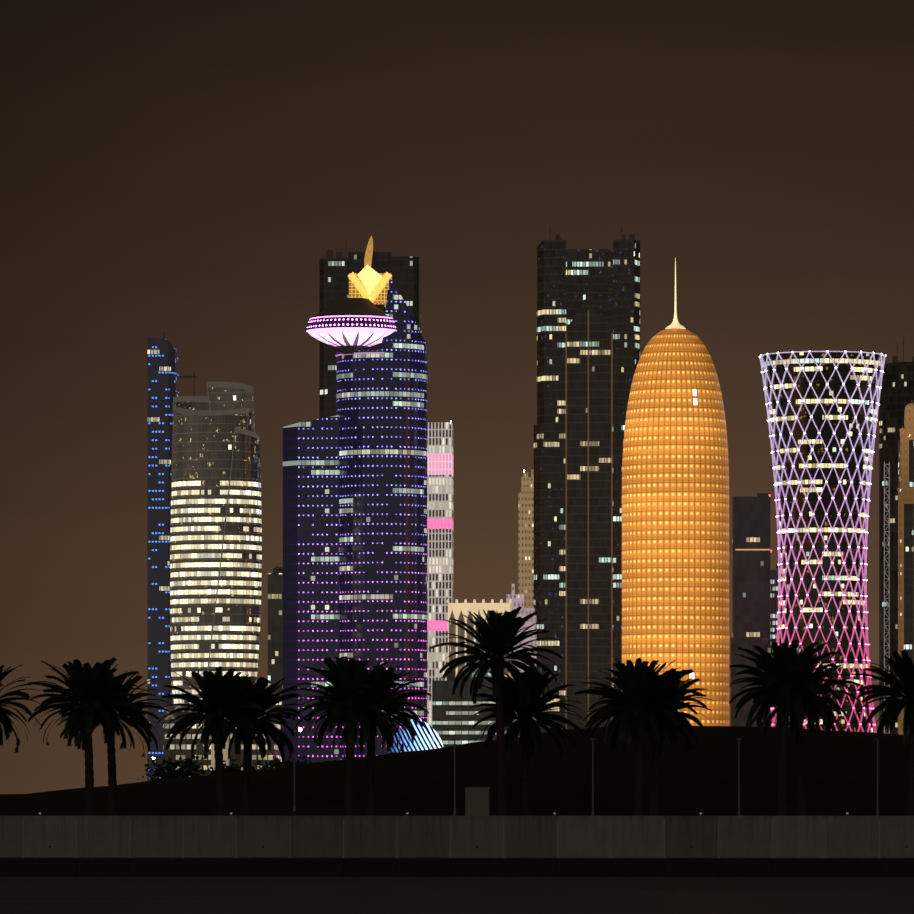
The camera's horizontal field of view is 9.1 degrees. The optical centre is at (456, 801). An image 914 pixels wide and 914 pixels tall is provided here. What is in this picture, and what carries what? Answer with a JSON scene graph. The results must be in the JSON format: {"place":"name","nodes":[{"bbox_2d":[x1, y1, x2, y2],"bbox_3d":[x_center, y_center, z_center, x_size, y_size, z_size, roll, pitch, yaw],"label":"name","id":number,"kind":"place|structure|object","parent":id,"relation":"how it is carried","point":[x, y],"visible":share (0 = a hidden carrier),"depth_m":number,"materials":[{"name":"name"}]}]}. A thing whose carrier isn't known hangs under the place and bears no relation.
{"place":"outdoors","nodes":[
{"label":"outdoors","id":0,"kind":"place"},
{"bbox_2d":[0,726,908,818],"bbox_3d":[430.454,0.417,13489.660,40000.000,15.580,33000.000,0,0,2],"label":"ground","id":1,"kind":"structure","parent":0,"point":[840,777],"depth_m":476.50,"materials":[{"name":"black plant"}]},
{"bbox_2d":[0,664,40,752],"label":"date palm","id":2,"kind":"object","parent":1,"relation":"on","point":[6,721],"visible":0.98,"depth_m":428.91,"materials":[{"name":"black plant"}]},
{"bbox_2d":[27,657,148,815],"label":"date palm","id":3,"kind":"object","parent":1,"relation":"on","point":[87,686],"visible":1,"depth_m":425.23,"materials":[{"name":"black plant"}]},
{"bbox_2d":[57,669,168,815],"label":"date palm","id":4,"kind":"object","parent":1,"relation":"on","point":[143,722],"visible":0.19,"depth_m":437.24,"materials":[{"name":"black plant"}]},
{"bbox_2d":[137,757,180,779],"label":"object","id":5,"kind":"object","parent":1,"relation":"on","point":[160,772],"visible":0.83,"depth_m":1949.69,"materials":[{"name":"black plant"}]},
{"bbox_2d":[147,337,178,780],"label":"skyscraper","id":6,"kind":"structure","parent":1,"relation":"on","point":[162,373],"depth_m":2702.67,"materials":[{"name":"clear glass"}]},
{"bbox_2d":[155,759,198,779],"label":"bush","id":7,"kind":"object","parent":1,"relation":"on","point":[183,772],"visible":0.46,"depth_m":1957.64,"materials":[{"name":"black plant"}]},
{"bbox_2d":[174,755,213,776],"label":"bush","id":8,"kind":"object","parent":1,"relation":"on","point":[197,768],"visible":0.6,"depth_m":1963.46,"materials":[{"name":"black plant"}]},
{"bbox_2d":[170,382,261,704],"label":"skyscraper","id":9,"kind":"structure","parent":1,"relation":"on","point":[215,568],"depth_m":2456.99,"materials":[{"name":"grey glass"}]},
{"bbox_2d":[177,372,196,395],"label":"crane","id":10,"kind":"object","parent":9,"relation":"on","point":[194,376],"visible":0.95,"depth_m":2488.52,"materials":[{"name":"black metal"}]},
{"bbox_2d":[157,666,278,815],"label":"date palm","id":11,"kind":"object","parent":1,"relation":"on","point":[222,697],"visible":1,"depth_m":426.69,"materials":[{"name":"black plant"}]},
{"bbox_2d":[211,736,228,770],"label":"stone pylon","id":12,"kind":"object","parent":1,"relation":"on","point":[225,753],"visible":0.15,"depth_m":2250.89,"materials":[{"name":"brown stone"}]},
{"bbox_2d":[163,720,280,776],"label":"podium offices","id":13,"kind":"structure","parent":1,"relation":"on","point":[173,752],"depth_m":2301.24,"materials":[{"name":"grey"}]},
{"bbox_2d":[176,712,204,719],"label":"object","id":14,"kind":"object","parent":13,"relation":"on","point":[178,714],"visible":0.08,"depth_m":2316.45,"materials":[{"name":"black metal"}]},
{"bbox_2d":[164,705,263,719],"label":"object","id":15,"kind":"object","parent":13,"relation":"on","point":[173,715],"visible":0.15,"depth_m":2453.89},
{"bbox_2d":[210,759,241,774],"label":"bush","id":16,"kind":"object","parent":1,"relation":"on","point":[227,769],"visible":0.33,"depth_m":1970.35,"materials":[{"name":"black plant"}]},
{"bbox_2d":[224,764,253,771],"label":"bush","id":17,"kind":"object","parent":1,"relation":"on","point":[237,769],"depth_m":1977.00,"materials":[{"name":"black plant"}]},
{"bbox_2d":[193,676,307,815],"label":"date palm","id":18,"kind":"object","parent":1,"relation":"on","point":[282,740],"visible":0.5,"depth_m":437.92,"materials":[{"name":"black plant"}]},
{"bbox_2d":[251,756,291,769],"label":"bush","id":19,"kind":"object","parent":1,"relation":"on","point":[274,764],"visible":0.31,"depth_m":1983.21,"materials":[{"name":"black plant"}]},
{"bbox_2d":[268,573,282,766],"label":"dark slim tower","id":20,"kind":"structure","parent":1,"relation":"on","point":[275,627],"depth_m":2800.97,"materials":[{"name":"black glass"}]},
{"bbox_2d":[273,560,282,572],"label":"rooftop equipment","id":21,"kind":"object","parent":20,"relation":"on","point":[276,569],"visible":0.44,"depth_m":2815.96,"materials":[{"name":"black metal"}]},
{"bbox_2d":[263,760,296,767],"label":"bush","id":22,"kind":"object","parent":1,"relation":"on","point":[283,765],"visible":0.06,"depth_m":1990.88,"materials":[{"name":"black plant"}]},
{"bbox_2d":[293,697,301,810],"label":"lamp post","id":23,"kind":"object","parent":1,"relation":"on","point":[299,730],"visible":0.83,"depth_m":447.12,"materials":[{"name":"black metal"}]},
{"bbox_2d":[287,755,311,765],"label":"bush","id":24,"kind":"object","parent":1,"relation":"on","point":[298,762],"visible":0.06,"depth_m":1996.71,"materials":[{"name":"black plant"}]},
{"bbox_2d":[283,415,338,766],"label":"building","id":25,"kind":"structure","parent":1,"relation":"on","point":[310,542],"depth_m":2509.01,"materials":[{"name":"glass"}]},
{"bbox_2d":[286,656,413,815],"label":"date palm","id":26,"kind":"object","parent":1,"relation":"on","point":[352,689],"visible":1,"depth_m":424.30,"materials":[{"name":"black plant"}]},
{"bbox_2d":[319,252,420,418],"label":"dark tower","id":27,"kind":"structure","parent":1,"relation":"on","point":[405,271],"depth_m":2852.19,"materials":[{"name":"black glass"}]},
{"bbox_2d":[326,250,341,257],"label":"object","id":28,"kind":"object","parent":27,"relation":"on","point":[329,253],"visible":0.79,"depth_m":2865.17,"materials":[{"name":"black metal"}]},
{"bbox_2d":[312,666,431,815],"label":"date palm","id":29,"kind":"object","parent":1,"relation":"on","point":[370,785],"visible":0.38,"depth_m":436.70,"materials":[{"name":"black plant"}]},
{"bbox_2d":[337,278,426,759],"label":"skyscraper","id":30,"kind":"structure","parent":1,"relation":"on","point":[382,406],"depth_m":2501.47,"materials":[{"name":"blue glass"}]},
{"bbox_2d":[306,298,396,354],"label":"wtc saucer","id":31,"kind":"object","parent":30,"relation":"on","point":[350,325],"visible":0.9,"depth_m":2493.39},
{"bbox_2d":[348,236,391,303],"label":"wtc crown sculpture","id":32,"kind":"object","parent":31,"relation":"on","point":[369,282],"visible":0.88,"depth_m":2512.36,"materials":[{"name":"yellow metal"}]},
{"bbox_2d":[335,352,383,356],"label":"ledge","id":33,"kind":"object","parent":30,"relation":"attached to","point":[362,353],"visible":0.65,"depth_m":2499.76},
{"bbox_2d":[389,718,442,753],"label":"striped dome building","id":34,"kind":"structure","parent":1,"relation":"on","point":[424,740],"depth_m":1741.11,"materials":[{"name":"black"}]},
{"bbox_2d":[427,422,452,726],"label":"skyscraper","id":35,"kind":"structure","parent":1,"relation":"on","point":[439,514],"depth_m":2648.25,"materials":[{"name":"grey"}]},
{"bbox_2d":[39,812,848,815],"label":"ground lights","id":36,"kind":"object","parent":1,"relation":"on","point":[408,812],"visible":0.77,"depth_m":397.63,"materials":[{"name":"white metal"}]},
{"bbox_2d":[451,738,457,815],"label":"promenade lamp","id":37,"kind":"object","parent":1,"relation":"on","point":[454,812],"visible":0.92,"depth_m":432.70,"materials":[{"name":"black metal"}]},
{"bbox_2d":[0,816,913,876],"bbox_3d":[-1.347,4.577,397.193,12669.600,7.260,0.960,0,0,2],"label":"sea wall","id":38,"kind":"structure","parent":1,"relation":"on","point":[456,846],"depth_m":396.73,"materials":[{"name":"concrete"}]},
{"bbox_2d":[432,681,508,746],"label":"building","id":39,"kind":"structure","parent":1,"relation":"on","point":[452,714],"depth_m":2097.64,"materials":[{"name":"grey"}]},
{"bbox_2d":[447,670,471,680],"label":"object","id":40,"kind":"object","parent":39,"relation":"on","point":[451,676],"visible":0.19,"depth_m":2112.72,"materials":[{"name":"black metal"}]},
{"bbox_2d":[464,787,489,815],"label":"utility box","id":41,"kind":"object","parent":1,"relation":"on","point":[476,801],"visible":0.9,"depth_m":433.10,"materials":[{"name":"beige paint"}]},
{"bbox_2d":[464,641,491,680],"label":"building","id":42,"kind":"structure","parent":1,"relation":"on","point":[488,673],"depth_m":2291.49,"materials":[{"name":"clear glass"}]},
{"bbox_2d":[447,599,511,677],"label":"arcade building","id":43,"kind":"structure","parent":1,"relation":"on","point":[456,609],"depth_m":2297.78,"materials":[{"name":"beige stone"}]},
{"bbox_2d":[428,606,562,815],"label":"date palm","id":44,"kind":"object","parent":1,"relation":"on","point":[497,638],"visible":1,"depth_m":425.80,"materials":[{"name":"black plant"}]},
{"bbox_2d":[506,584,536,736],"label":"building","id":45,"kind":"structure","parent":1,"relation":"on","point":[517,600],"depth_m":2377.82,"materials":[{"name":"brown"}]},
{"bbox_2d":[518,470,533,607],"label":"skyscraper","id":46,"kind":"structure","parent":1,"relation":"on","point":[526,541],"depth_m":2946.95,"materials":[{"name":"beige concrete"}]},
{"bbox_2d":[469,671,584,814],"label":"date palm","id":47,"kind":"object","parent":1,"relation":"on","point":[524,726],"visible":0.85,"depth_m":438.19,"materials":[{"name":"black plant"}]},
{"bbox_2d":[534,240,639,732],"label":"skyscraper","id":48,"kind":"structure","parent":1,"relation":"on","point":[588,329],"depth_m":2652.54,"materials":[{"name":"glass"}]},
{"bbox_2d":[548,225,560,239],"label":"rooftop equipment","id":49,"kind":"object","parent":48,"relation":"on","point":[557,237],"visible":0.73,"depth_m":2661.45,"materials":[{"name":"black metal"}]},
{"bbox_2d":[621,226,634,239],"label":"rooftop equipment","id":50,"kind":"object","parent":48,"relation":"on","point":[631,236],"visible":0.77,"depth_m":2660.31,"materials":[{"name":"black metal"}]},
{"bbox_2d":[589,738,595,815],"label":"promenade lamp","id":51,"kind":"object","parent":1,"relation":"on","point":[592,739],"visible":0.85,"depth_m":432.37,"materials":[{"name":"black metal"}]},
{"bbox_2d":[575,657,706,815],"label":"date palm","id":52,"kind":"object","parent":1,"relation":"on","point":[641,684],"visible":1,"depth_m":423.46,"materials":[{"name":"black plant"}]},
{"bbox_2d":[599,668,712,815],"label":"date palm","id":53,"kind":"object","parent":1,"relation":"on","point":[658,750],"visible":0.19,"depth_m":436.01,"materials":[{"name":"black plant"}]},
{"bbox_2d":[622,328,728,725],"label":"domed skyscraper","id":54,"kind":"structure","parent":1,"relation":"on","point":[675,534],"depth_m":2449.14,"materials":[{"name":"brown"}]},
{"bbox_2d":[665,257,685,328],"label":"spire","id":55,"kind":"structure","parent":54,"relation":"on","point":[675,323],"depth_m":2467.40,"materials":[{"name":"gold metal"}]},
{"bbox_2d":[736,738,741,815],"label":"promenade lamp","id":56,"kind":"object","parent":1,"relation":"on","point":[738,739],"visible":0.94,"depth_m":432.00,"materials":[{"name":"black metal"}]},
{"bbox_2d":[730,637,767,726],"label":"hazy block","id":57,"kind":"structure","parent":1,"relation":"on","point":[742,715],"depth_m":2693.55,"materials":[{"name":"black"}]},
{"bbox_2d":[732,497,769,715],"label":"dark block","id":58,"kind":"structure","parent":1,"relation":"on","point":[750,577],"depth_m":2893.17,"materials":[{"name":"black glass"}]},
{"bbox_2d":[735,549,769,549],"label":"block strip light","id":59,"kind":"object","parent":58,"relation":"attached to","point":[752,549],"visible":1,"depth_m":2892.45,"materials":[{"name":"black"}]},
{"bbox_2d":[757,493,768,496],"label":"rooftop equipment","id":60,"kind":"object","parent":58,"relation":"on","point":[762,494],"visible":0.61,"depth_m":2896.97,"materials":[{"name":"black metal"}]},
{"bbox_2d":[770,570,777,711],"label":"office block","id":61,"kind":"structure","parent":1,"relation":"on","point":[773,601],"depth_m":2992.67,"materials":[{"name":"grey"}]},
{"bbox_2d":[728,640,849,815],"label":"date palm","id":62,"kind":"object","parent":1,"relation":"on","point":[784,668],"visible":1,"depth_m":423.09,"materials":[{"name":"black plant"}]},
{"bbox_2d":[745,654,860,815],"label":"date palm","id":63,"kind":"object","parent":1,"relation":"on","point":[800,782],"visible":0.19,"depth_m":435.55,"materials":[{"name":"black plant"}]},
{"bbox_2d":[759,350,885,732],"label":"tornado diagrid","id":64,"kind":"object","parent":1,"relation":"on","point":[864,574],"visible":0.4,"depth_m":2503.69,"materials":[{"name":"metal"}]},
{"bbox_2d":[875,738,880,815],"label":"promenade lamp","id":65,"kind":"object","parent":1,"relation":"on","point":[877,813],"visible":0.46,"depth_m":431.65,"materials":[{"name":"black metal"}]},
{"bbox_2d":[851,650,913,815],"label":"date palm","id":66,"kind":"object","parent":1,"relation":"on","point":[903,668],"visible":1,"depth_m":426.95,"materials":[{"name":"black plant"}]},
{"bbox_2d":[884,462,889,733],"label":"hoist mast","id":67,"kind":"object","parent":1,"relation":"on","point":[888,578],"visible":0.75,"depth_m":2550.40,"materials":[{"name":"brown metal"}]},
{"bbox_2d":[879,362,913,733],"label":"skyscraper","id":68,"kind":"structure","parent":1,"relation":"on","point":[897,393],"depth_m":2944.45,"materials":[{"name":"black glass"}]},
{"bbox_2d":[892,335,913,361],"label":"rooftop equipment","id":69,"kind":"object","parent":68,"relation":"on","point":[894,358],"visible":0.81,"depth_m":2968.30,"materials":[{"name":"black metal"}]},
{"bbox_2d":[897,403,913,734],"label":"ornate tower","id":70,"kind":"structure","parent":1,"relation":"on","point":[906,543],"depth_m":2488.97,"materials":[{"name":"brown stone"}]},
{"bbox_2d":[0,877,913,913],"bbox_3d":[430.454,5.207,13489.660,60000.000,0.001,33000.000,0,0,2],"label":"water","id":71,"kind":"structure","parent":0,"point":[456,895],"depth_m":318.28,"materials":[{"name":"black liquid"}]},
{"bbox_2d":[0,0,913,793],"label":"sky","id":72,"kind":"structure","parent":0,"point":[187,170],"materials":[{"name":"brown"}]},
{"bbox_2d":[762,352,883,732],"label":"skyscraper","id":73,"kind":"structure","parent":0,"point":[827,367],"depth_m":2501.19,"materials":[{"name":"black glass"}]}
]}

